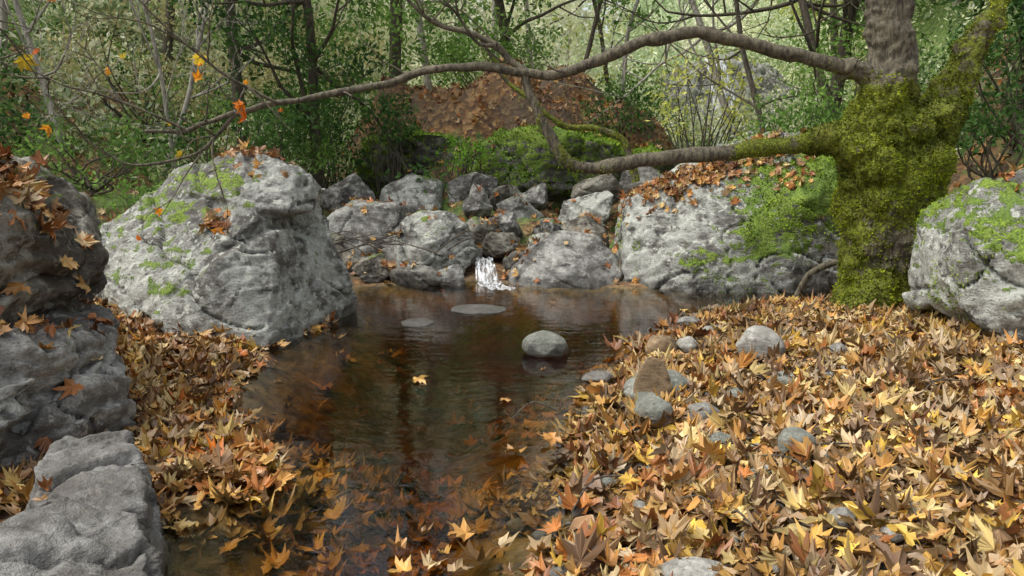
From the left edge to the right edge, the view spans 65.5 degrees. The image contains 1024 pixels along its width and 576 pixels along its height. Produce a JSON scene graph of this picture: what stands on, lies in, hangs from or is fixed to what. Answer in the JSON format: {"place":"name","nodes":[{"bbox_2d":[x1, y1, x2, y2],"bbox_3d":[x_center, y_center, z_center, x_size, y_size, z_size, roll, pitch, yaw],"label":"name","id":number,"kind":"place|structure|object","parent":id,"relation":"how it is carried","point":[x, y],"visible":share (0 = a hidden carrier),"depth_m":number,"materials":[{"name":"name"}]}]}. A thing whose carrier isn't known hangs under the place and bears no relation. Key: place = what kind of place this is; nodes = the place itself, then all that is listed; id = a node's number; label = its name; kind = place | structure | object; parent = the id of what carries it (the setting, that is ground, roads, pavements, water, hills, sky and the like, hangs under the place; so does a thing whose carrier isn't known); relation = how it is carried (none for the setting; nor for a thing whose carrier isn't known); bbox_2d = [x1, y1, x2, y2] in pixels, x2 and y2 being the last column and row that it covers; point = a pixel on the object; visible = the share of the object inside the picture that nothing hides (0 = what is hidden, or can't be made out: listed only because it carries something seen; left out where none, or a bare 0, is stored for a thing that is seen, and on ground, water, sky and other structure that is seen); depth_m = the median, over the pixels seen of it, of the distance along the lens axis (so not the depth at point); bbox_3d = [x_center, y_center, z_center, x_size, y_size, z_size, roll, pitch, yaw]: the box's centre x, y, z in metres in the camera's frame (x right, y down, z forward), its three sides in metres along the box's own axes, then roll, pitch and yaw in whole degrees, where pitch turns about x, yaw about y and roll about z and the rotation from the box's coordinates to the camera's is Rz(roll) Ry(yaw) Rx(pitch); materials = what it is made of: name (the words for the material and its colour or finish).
{"place":"outdoors","nodes":[
{"label":"outdoors","id":0,"kind":"place"},
{"bbox_2d":[0,0,1023,575],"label":"ground","id":1,"kind":"structure","parent":0,"point":[448,352],"depth_m":7.26,"materials":[{"name":"soil"}]},
{"bbox_2d":[0,0,7,65],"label":"bare tree","id":2,"kind":"object","parent":1,"relation":"on","point":[3,17],"visible":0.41,"depth_m":11.98,"materials":[{"name":"brown plant"}]},
{"bbox_2d":[0,48,48,157],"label":"green bush","id":3,"kind":"object","parent":1,"relation":"on","point":[4,121],"visible":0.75,"depth_m":9.67,"materials":[{"name":"green plant"}]},
{"bbox_2d":[0,30,56,96],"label":"evergreen tree","id":4,"kind":"object","parent":1,"relation":"on","point":[15,69],"visible":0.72,"depth_m":10.77,"materials":[{"name":"green plant"}]},
{"bbox_2d":[0,0,100,150],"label":"bare tree","id":5,"kind":"object","parent":1,"relation":"on","point":[44,89],"visible":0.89,"depth_m":10.51,"materials":[{"name":"grey plant"}]},
{"bbox_2d":[0,154,108,324],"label":"mossy boulder","id":6,"kind":"object","parent":1,"relation":"on","point":[31,255],"visible":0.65,"depth_m":3.99,"materials":[{"name":"stone"}]},
{"bbox_2d":[0,304,136,486],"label":"layered boulder","id":7,"kind":"object","parent":1,"relation":"on","point":[33,407],"visible":0.52,"depth_m":3.65,"materials":[{"name":"stone"}]},
{"bbox_2d":[0,429,172,575],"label":"rock slab","id":8,"kind":"object","parent":1,"relation":"on","point":[96,512],"visible":0.94,"depth_m":2.62,"materials":[{"name":"stone"}]},
{"bbox_2d":[0,96,182,211],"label":"green bush","id":9,"kind":"object","parent":1,"relation":"on","point":[100,186],"visible":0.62,"depth_m":9.76,"materials":[{"name":"green plant"}]},
{"bbox_2d":[19,0,220,169],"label":"bare tree","id":10,"kind":"object","parent":1,"relation":"on","point":[162,83],"visible":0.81,"depth_m":9.99,"materials":[{"name":"brown plant"}]},
{"bbox_2d":[26,0,235,141],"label":"yellow shrub","id":11,"kind":"object","parent":1,"relation":"on","point":[117,112],"visible":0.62,"depth_m":12.34,"materials":[{"name":"green plant"}]},
{"bbox_2d":[64,0,221,84],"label":"yellow tree","id":12,"kind":"object","parent":1,"relation":"on","point":[170,16],"visible":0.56,"depth_m":17.75,"materials":[{"name":"green plant"}]},
{"bbox_2d":[0,295,339,534],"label":"fallen leaves","id":13,"kind":"object","parent":1,"relation":"on","point":[181,452],"visible":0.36,"depth_m":4.15,"materials":[{"name":"orange plant"}]},
{"bbox_2d":[160,0,292,177],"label":"bare tree","id":14,"kind":"object","parent":1,"relation":"on","point":[199,41],"visible":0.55,"depth_m":11.52,"materials":[{"name":"grey plant"}]},
{"bbox_2d":[97,151,357,357],"bbox_3d":[-2.636,-0.356,7.120,2.416,1.711,2.714,0,10,0],"label":"lichen boulder","id":15,"kind":"object","parent":1,"relation":"on","point":[272,267],"visible":0.77,"depth_m":6.50,"materials":[{"name":"stone"}]},
{"bbox_2d":[143,90,311,184],"bbox_3d":[-3.911,-1.640,11.008,1.725,2.183,2.102,10,14,44],"label":"green bush","id":16,"kind":"object","parent":1,"relation":"on","point":[275,136],"visible":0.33,"depth_m":10.90,"materials":[{"name":"green plant"}]},
{"bbox_2d":[148,0,354,147],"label":"evergreen tree","id":17,"kind":"object","parent":1,"relation":"on","point":[237,87],"visible":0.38,"depth_m":14.08,"materials":[{"name":"green plant"}]},
{"bbox_2d":[229,82,353,175],"bbox_3d":[-3.488,-2.083,11.953,1.909,2.216,1.729,-5,11,-28],"label":"green bush","id":18,"kind":"object","parent":1,"relation":"on","point":[317,154],"visible":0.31,"depth_m":11.87,"materials":[{"name":"green plant"}]},
{"bbox_2d":[202,0,409,173],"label":"yellow shrub","id":19,"kind":"object","parent":1,"relation":"on","point":[282,72],"visible":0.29,"depth_m":15.95,"materials":[{"name":"green plant"}]},
{"bbox_2d":[156,0,457,214],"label":"evergreen tree","id":20,"kind":"object","parent":1,"relation":"on","point":[314,69],"visible":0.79,"depth_m":11.64,"materials":[{"name":"green plant"}]},
{"bbox_2d":[270,104,373,188],"bbox_3d":[-3.126,-2.152,13.170,1.676,1.757,1.407,0,10,0],"label":"green bush","id":21,"kind":"object","parent":1,"relation":"on","point":[333,169],"visible":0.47,"depth_m":13.06,"materials":[{"name":"green plant"}]},
{"bbox_2d":[331,234,343,245],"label":"stream rock","id":22,"kind":"object","parent":1,"relation":"on","point":[335,236],"visible":0.12,"depth_m":9.86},
{"bbox_2d":[319,173,375,211],"bbox_3d":[-2.458,-1.367,11.798,0.768,0.669,0.644,9,13,40],"label":"stream rock","id":23,"kind":"object","parent":1,"relation":"on","point":[338,194],"visible":0.56,"depth_m":11.56,"materials":[{"name":"stone"}]},
{"bbox_2d":[336,245,360,271],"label":"stream rock","id":24,"kind":"object","parent":1,"relation":"on","point":[353,258],"visible":0.16,"depth_m":9.33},
{"bbox_2d":[352,253,388,283],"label":"stream rock","id":25,"kind":"object","parent":1,"relation":"on","point":[370,265],"visible":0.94,"depth_m":8.86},
{"bbox_2d":[327,199,418,259],"bbox_3d":[-1.900,-0.670,10.446,1.257,0.962,1.266,0,10,0],"label":"grey boulder","id":26,"kind":"object","parent":1,"relation":"on","point":[381,218],"visible":0.45,"depth_m":9.95,"materials":[{"name":"stone"}]},
{"bbox_2d":[287,0,481,114],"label":"evergreen tree","id":27,"kind":"object","parent":1,"relation":"on","point":[395,18],"visible":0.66,"depth_m":13.59,"materials":[{"name":"green plant"}]},
{"bbox_2d":[349,89,426,200],"bbox_3d":[-2.013,-2.079,12.898,1.340,2.247,1.555,0,10,0],"label":"green bush","id":28,"kind":"object","parent":1,"relation":"on","point":[396,129],"visible":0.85,"depth_m":12.81,"materials":[{"name":"green plant"}]},
{"bbox_2d":[163,334,645,575],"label":"sunken leaves","id":29,"kind":"object","parent":1,"relation":"on","point":[336,556],"visible":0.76,"depth_m":3.85,"materials":[{"name":"brown plant"}]},
{"bbox_2d":[379,173,444,210],"bbox_3d":[-1.571,-1.418,12.225,1.052,0.702,1.205,0,10,0],"label":"pale boulder","id":30,"kind":"object","parent":1,"relation":"on","point":[406,187],"visible":0.7,"depth_m":11.84,"materials":[{"name":"stone"}]},
{"bbox_2d":[387,265,441,290],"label":"stream rock","id":31,"kind":"object","parent":1,"relation":"on","point":[422,277],"visible":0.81,"depth_m":8.80,"materials":[{"name":"stone"}]},
{"bbox_2d":[437,264,465,290],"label":"stream rock","id":32,"kind":"object","parent":1,"relation":"on","point":[452,277],"visible":0.82,"depth_m":8.84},
{"bbox_2d":[415,0,510,90],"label":"bare tree","id":33,"kind":"object","parent":1,"relation":"on","point":[427,81],"visible":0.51,"depth_m":15.37,"materials":[{"name":"brown plant"}]},
{"bbox_2d":[435,132,494,181],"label":"bush","id":34,"kind":"object","parent":1,"relation":"on","point":[464,168],"visible":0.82,"depth_m":12.46,"materials":[{"name":"green plant"}]},
{"bbox_2d":[446,172,497,202],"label":"stream rock","id":35,"kind":"object","parent":1,"relation":"on","point":[461,187],"visible":0.52,"depth_m":12.12,"materials":[{"name":"stone"}]},
{"bbox_2d":[469,244,482,265],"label":"stream rock","id":36,"kind":"object","parent":1,"relation":"on","point":[479,254],"visible":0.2,"depth_m":9.73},
{"bbox_2d":[462,183,492,218],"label":"stream rock","id":37,"kind":"object","parent":1,"relation":"on","point":[476,203],"visible":0.91,"depth_m":11.34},
{"bbox_2d":[466,216,497,245],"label":"stream rock","id":38,"kind":"object","parent":1,"relation":"on","point":[484,229],"visible":0.33,"depth_m":10.40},
{"bbox_2d":[419,16,566,88],"bbox_3d":[-0.389,-4.717,16.770,3.204,2.044,2.152,4,11,23],"label":"green bush","id":39,"kind":"object","parent":1,"relation":"on","point":[524,53],"visible":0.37,"depth_m":16.59,"materials":[{"name":"green plant"}]},
{"bbox_2d":[481,232,520,258],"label":"stream rock","id":40,"kind":"object","parent":1,"relation":"on","point":[492,250],"visible":0.89,"depth_m":9.84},
{"bbox_2d":[43,0,960,113],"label":"forest","id":41,"kind":"object","parent":1,"relation":"on","point":[572,53],"visible":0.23,"depth_m":23.15,"materials":[{"name":"green plant"}]},
{"bbox_2d":[0,0,1010,314],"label":"plane tree","id":42,"kind":"object","parent":1,"relation":"on","point":[888,142],"visible":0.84,"depth_m":6.68,"materials":[{"name":"brown plant"}]},
{"bbox_2d":[488,210,522,237],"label":"stream rock","id":43,"kind":"object","parent":1,"relation":"on","point":[507,222],"visible":0.56,"depth_m":10.53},
{"bbox_2d":[489,185,521,210],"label":"stream rock","id":44,"kind":"object","parent":1,"relation":"on","point":[506,191],"visible":0.51,"depth_m":12.08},
{"bbox_2d":[0,122,1023,501],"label":"fallen leaves","id":45,"kind":"object","parent":1,"relation":"on","point":[18,182],"visible":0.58,"depth_m":6.45,"materials":[{"name":"orange plant"}]},
{"bbox_2d":[0,32,1023,294],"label":"leaf litter","id":46,"kind":"object","parent":1,"relation":"on","point":[474,120],"visible":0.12,"depth_m":13.51,"materials":[{"name":"plant"}]},
{"bbox_2d":[99,168,163,225],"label":"green bush","id":47,"kind":"object","parent":46,"relation":"on","point":[144,188],"visible":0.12,"depth_m":9.09,"materials":[{"name":"green plant"}]},
{"bbox_2d":[0,0,1023,189],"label":"undergrowth","id":48,"kind":"object","parent":1,"relation":"on","point":[26,13],"visible":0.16,"depth_m":14.58,"materials":[{"name":"green plant"}]},
{"bbox_2d":[353,124,677,205],"bbox_3d":[0.240,-2.006,13.722,5.944,1.729,2.415,0,10,0],"label":"mossy outcrop","id":49,"kind":"object","parent":1,"relation":"on","point":[523,160],"visible":0.32,"depth_m":12.80,"materials":[{"name":"plant"}]},
{"bbox_2d":[496,196,543,218],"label":"stream rock","id":50,"kind":"object","parent":1,"relation":"on","point":[518,207],"visible":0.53,"depth_m":11.43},
{"bbox_2d":[389,0,671,87],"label":"evergreen tree","id":51,"kind":"object","parent":1,"relation":"on","point":[503,23],"visible":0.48,"depth_m":16.89,"materials":[{"name":"green plant"}]},
{"bbox_2d":[520,183,547,210],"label":"stream rock","id":52,"kind":"object","parent":1,"relation":"on","point":[536,197],"visible":0.77,"depth_m":11.95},
{"bbox_2d":[527,232,550,247],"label":"stream rock","id":53,"kind":"object","parent":1,"relation":"on","point":[541,235],"visible":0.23,"depth_m":9.89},
{"bbox_2d":[533,217,562,233],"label":"stream rock","id":54,"kind":"object","parent":1,"relation":"on","point":[551,226],"visible":0.23,"depth_m":10.38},
{"bbox_2d":[506,230,621,290],"bbox_3d":[0.560,-0.301,9.229,1.352,0.738,1.304,0,10,0],"label":"grey boulder","id":55,"kind":"object","parent":1,"relation":"on","point":[579,260],"visible":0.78,"depth_m":8.85,"materials":[{"name":"stone"}]},
{"bbox_2d":[561,216,609,248],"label":"stream rock","id":56,"kind":"object","parent":1,"relation":"on","point":[582,223],"visible":0.49,"depth_m":10.00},
{"bbox_2d":[558,191,613,224],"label":"stream rock","id":57,"kind":"object","parent":1,"relation":"on","point":[599,204],"visible":0.7,"depth_m":11.01,"materials":[{"name":"stone"}]},
{"bbox_2d":[508,0,664,102],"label":"bare tree","id":58,"kind":"object","parent":1,"relation":"on","point":[626,36],"visible":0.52,"depth_m":15.92,"materials":[{"name":"brown plant"}]},
{"bbox_2d":[583,0,601,72],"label":"bare tree","id":59,"kind":"object","parent":1,"relation":"on","point":[591,39],"visible":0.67,"depth_m":15.22,"materials":[{"name":"brown plant"}]},
{"bbox_2d":[519,0,666,92],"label":"tree","id":60,"kind":"object","parent":1,"relation":"on","point":[606,74],"visible":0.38,"depth_m":21.54,"materials":[{"name":"green plant"}]},
{"bbox_2d":[571,174,622,205],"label":"stream rock","id":61,"kind":"object","parent":1,"relation":"on","point":[606,182],"visible":0.58,"depth_m":11.78,"materials":[{"name":"stone"}]},
{"bbox_2d":[572,81,660,141],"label":"green bush","id":62,"kind":"object","parent":1,"relation":"on","point":[623,117],"visible":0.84,"depth_m":14.01,"materials":[{"name":"green plant"}]},
{"bbox_2d":[510,0,758,138],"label":"bare tree","id":63,"kind":"object","parent":1,"relation":"on","point":[722,99],"visible":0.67,"depth_m":14.23,"materials":[{"name":"brown plant"}]},
{"bbox_2d":[593,57,677,130],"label":"green bush","id":64,"kind":"object","parent":1,"relation":"on","point":[639,105],"visible":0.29,"depth_m":15.91,"materials":[{"name":"green plant"}]},
{"bbox_2d":[619,166,662,193],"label":"stream rock","id":65,"kind":"object","parent":1,"relation":"on","point":[647,173],"visible":0.25,"depth_m":12.23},
{"bbox_2d":[330,228,969,545],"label":"twigs","id":66,"kind":"object","parent":1,"relation":"on","point":[554,409],"visible":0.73,"depth_m":5.02,"materials":[{"name":"wood"}]},
{"bbox_2d":[632,356,673,400],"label":"brown stone","id":67,"kind":"object","parent":1,"relation":"on","point":[652,372],"visible":0.67,"depth_m":4.48,"materials":[{"name":"stone"}]},
{"bbox_2d":[634,394,672,429],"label":"river stone","id":68,"kind":"object","parent":1,"relation":"on","point":[650,406],"visible":0.69,"depth_m":4.13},
{"bbox_2d":[623,369,688,399],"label":"river stone","id":69,"kind":"object","parent":1,"relation":"on","point":[677,378],"visible":0.33,"depth_m":4.64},
{"bbox_2d":[645,335,677,355],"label":"river stone","id":70,"kind":"object","parent":1,"relation":"on","point":[660,342],"visible":0.61,"depth_m":5.54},
{"bbox_2d":[501,289,832,575],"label":"damp leaves","id":71,"kind":"object","parent":1,"relation":"on","point":[584,551],"visible":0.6,"depth_m":3.42,"materials":[{"name":"brown plant"}]},
{"bbox_2d":[677,316,700,325],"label":"river stone","id":72,"kind":"object","parent":71,"relation":"on","point":[688,319],"visible":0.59,"depth_m":6.51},
{"bbox_2d":[676,336,698,352],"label":"river stone","id":73,"kind":"object","parent":1,"relation":"on","point":[685,344],"visible":0.79,"depth_m":5.59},
{"bbox_2d":[684,402,720,421],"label":"river stone","id":74,"kind":"object","parent":1,"relation":"on","point":[705,406],"visible":0.45,"depth_m":4.15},
{"bbox_2d":[643,43,762,148],"bbox_3d":[2.955,-2.490,12.284,1.861,2.467,1.642,0,10,0],"label":"yellow shrub","id":75,"kind":"object","parent":1,"relation":"on","point":[666,104],"visible":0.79,"depth_m":12.20,"materials":[{"name":"green plant"}]},
{"bbox_2d":[495,313,943,575],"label":"gravel","id":76,"kind":"structure","parent":1,"relation":"on","point":[514,525],"depth_m":3.40,"materials":[{"name":"stone"}]},
{"bbox_2d":[704,57,736,142],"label":"waterfall","id":77,"kind":"structure","parent":1,"relation":"on","point":[724,65],"depth_m":19.95,"materials":[{"name":"white liquid"}]},
{"bbox_2d":[597,0,845,133],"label":"bare tree","id":78,"kind":"object","parent":1,"relation":"on","point":[745,61],"visible":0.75,"depth_m":11.42,"materials":[{"name":"brown plant"}]},
{"bbox_2d":[613,131,840,310],"bbox_3d":[2.772,-0.895,9.625,3.118,2.010,2.952,0,10,0],"label":"mossy boulder","id":79,"kind":"object","parent":1,"relation":"on","point":[713,246],"visible":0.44,"depth_m":8.55,"materials":[{"name":"stone"}]},
{"bbox_2d":[661,52,804,147],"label":"rock cliff","id":80,"kind":"structure","parent":1,"relation":"on","point":[758,70],"depth_m":20.65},
{"bbox_2d":[735,325,785,357],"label":"river stone","id":81,"kind":"object","parent":1,"relation":"on","point":[761,338],"visible":0.61,"depth_m":5.22,"materials":[{"name":"stone"}]},
{"bbox_2d":[604,0,938,117],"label":"oak tree","id":82,"kind":"object","parent":1,"relation":"on","point":[851,12],"visible":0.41,"depth_m":12.71,"materials":[{"name":"green plant"}]},
{"bbox_2d":[690,0,864,88],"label":"yellow tree","id":83,"kind":"object","parent":1,"relation":"on","point":[832,11],"visible":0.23,"depth_m":17.68,"materials":[{"name":"green plant"}]},
{"bbox_2d":[771,371,795,385],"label":"river stone","id":84,"kind":"object","parent":1,"relation":"on","point":[782,379],"visible":0.41,"depth_m":4.67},
{"bbox_2d":[734,78,851,133],"bbox_3d":[3.890,-1.780,10.706,1.605,1.958,1.335,-6,12,-31],"label":"green bush","id":85,"kind":"object","parent":1,"relation":"on","point":[822,118],"visible":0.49,"depth_m":10.49,"materials":[{"name":"green plant"}]},
{"bbox_2d":[777,426,815,460],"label":"river stone","id":86,"kind":"object","parent":1,"relation":"on","point":[798,434],"visible":0.62,"depth_m":3.55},
{"bbox_2d":[697,0,925,118],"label":"bare tree","id":87,"kind":"object","parent":1,"relation":"on","point":[807,30],"visible":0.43,"depth_m":11.80,"materials":[{"name":"brown plant"}]},
{"bbox_2d":[625,294,1023,575],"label":"fallen leaves","id":88,"kind":"object","parent":1,"relation":"on","point":[963,531],"visible":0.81,"depth_m":3.56,"materials":[{"name":"orange plant"}]},
{"bbox_2d":[661,556,731,575],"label":"river stone","id":89,"kind":"object","parent":88,"relation":"on","point":[693,566],"visible":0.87,"depth_m":2.65,"materials":[{"name":"stone"}]},
{"bbox_2d":[708,432,731,446],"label":"river stone","id":90,"kind":"object","parent":88,"relation":"on","point":[718,436],"visible":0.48,"depth_m":3.78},
{"bbox_2d":[829,342,847,352],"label":"river stone","id":91,"kind":"object","parent":1,"relation":"on","point":[837,345],"visible":0.4,"depth_m":5.09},
{"bbox_2d":[829,507,856,529],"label":"river stone","id":92,"kind":"object","parent":1,"relation":"on","point":[834,512],"visible":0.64,"depth_m":2.91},
{"bbox_2d":[767,5,934,122],"bbox_3d":[4.746,-2.639,11.139,2.191,2.544,1.777,5,11,25],"label":"green bush","id":93,"kind":"object","parent":1,"relation":"on","point":[801,71],"visible":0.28,"depth_m":10.88,"materials":[{"name":"green plant"}]},
{"bbox_2d":[901,168,1023,341],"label":"mossy boulder","id":94,"kind":"object","parent":1,"relation":"on","point":[967,260],"visible":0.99,"depth_m":5.39,"materials":[{"name":"stone"}]},
{"bbox_2d":[919,0,1023,155],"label":"green bush","id":95,"kind":"object","parent":1,"relation":"on","point":[1019,57],"visible":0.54,"depth_m":9.09,"materials":[{"name":"green plant"}]},
{"bbox_2d":[938,0,1023,64],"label":"evergreen tree","id":96,"kind":"object","parent":1,"relation":"on","point":[1017,5],"visible":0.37,"depth_m":9.49,"materials":[{"name":"green plant"}]},
{"bbox_2d":[955,70,1023,180],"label":"green bush","id":97,"kind":"object","parent":1,"relation":"on","point":[987,128],"visible":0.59,"depth_m":8.69,"materials":[{"name":"green plant"}]},
{"bbox_2d":[406,0,625,48],"label":"sky","id":98,"kind":"structure","parent":0,"point":[584,8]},
{"bbox_2d":[793,259,837,296],"bbox_3d":[2.971,-0.080,7.618,0.526,0.434,0.096,4,11,23],"label":"root","id":99,"kind":"object","parent":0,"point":[813,271],"visible":0.66,"depth_m":7.61,"materials":[{"name":"brown plant"}]},
{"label":"water","id":100,"kind":"structure","parent":0,"visible":0},
{"bbox_2d":[401,318,434,328],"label":"flat stone","id":101,"kind":"object","parent":100,"relation":"in","point":[417,323],"visible":1,"depth_m":6.83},
{"bbox_2d":[392,210,476,272],"bbox_3d":[-0.917,-0.554,9.609,1.008,0.792,1.104,0,10,0],"label":"grey boulder","id":102,"kind":"object","parent":100,"relation":"in","point":[421,230],"visible":0.78,"depth_m":9.23,"materials":[{"name":"stone"}]},
{"bbox_2d":[451,304,505,315],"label":"flat stone","id":103,"kind":"object","parent":100,"relation":"on","point":[476,310],"visible":1,"depth_m":7.39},
{"bbox_2d":[475,257,514,289],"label":"cascade","id":104,"kind":"object","parent":100,"relation":"on","point":[483,274],"visible":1,"depth_m":9.05,"materials":[{"name":"white liquid"}]},
{"bbox_2d":[502,251,523,271],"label":"stream rock","id":105,"kind":"object","parent":100,"relation":"in","point":[508,262],"visible":0.31,"depth_m":9.40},
{"bbox_2d":[522,330,567,358],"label":"river stone","id":106,"kind":"object","parent":100,"relation":"in","point":[542,344],"visible":1,"depth_m":5.78,"materials":[{"name":"stone"}]},
{"bbox_2d":[386,301,740,574],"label":"floating leaves","id":107,"kind":"object","parent":100,"relation":"on","point":[464,534],"visible":0.89,"depth_m":2.97,"materials":[{"name":"orange plant"}]},
{"bbox_2d":[581,370,613,382],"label":"river stone","id":108,"kind":"object","parent":100,"relation":"in","point":[598,376],"visible":0.87,"depth_m":5.10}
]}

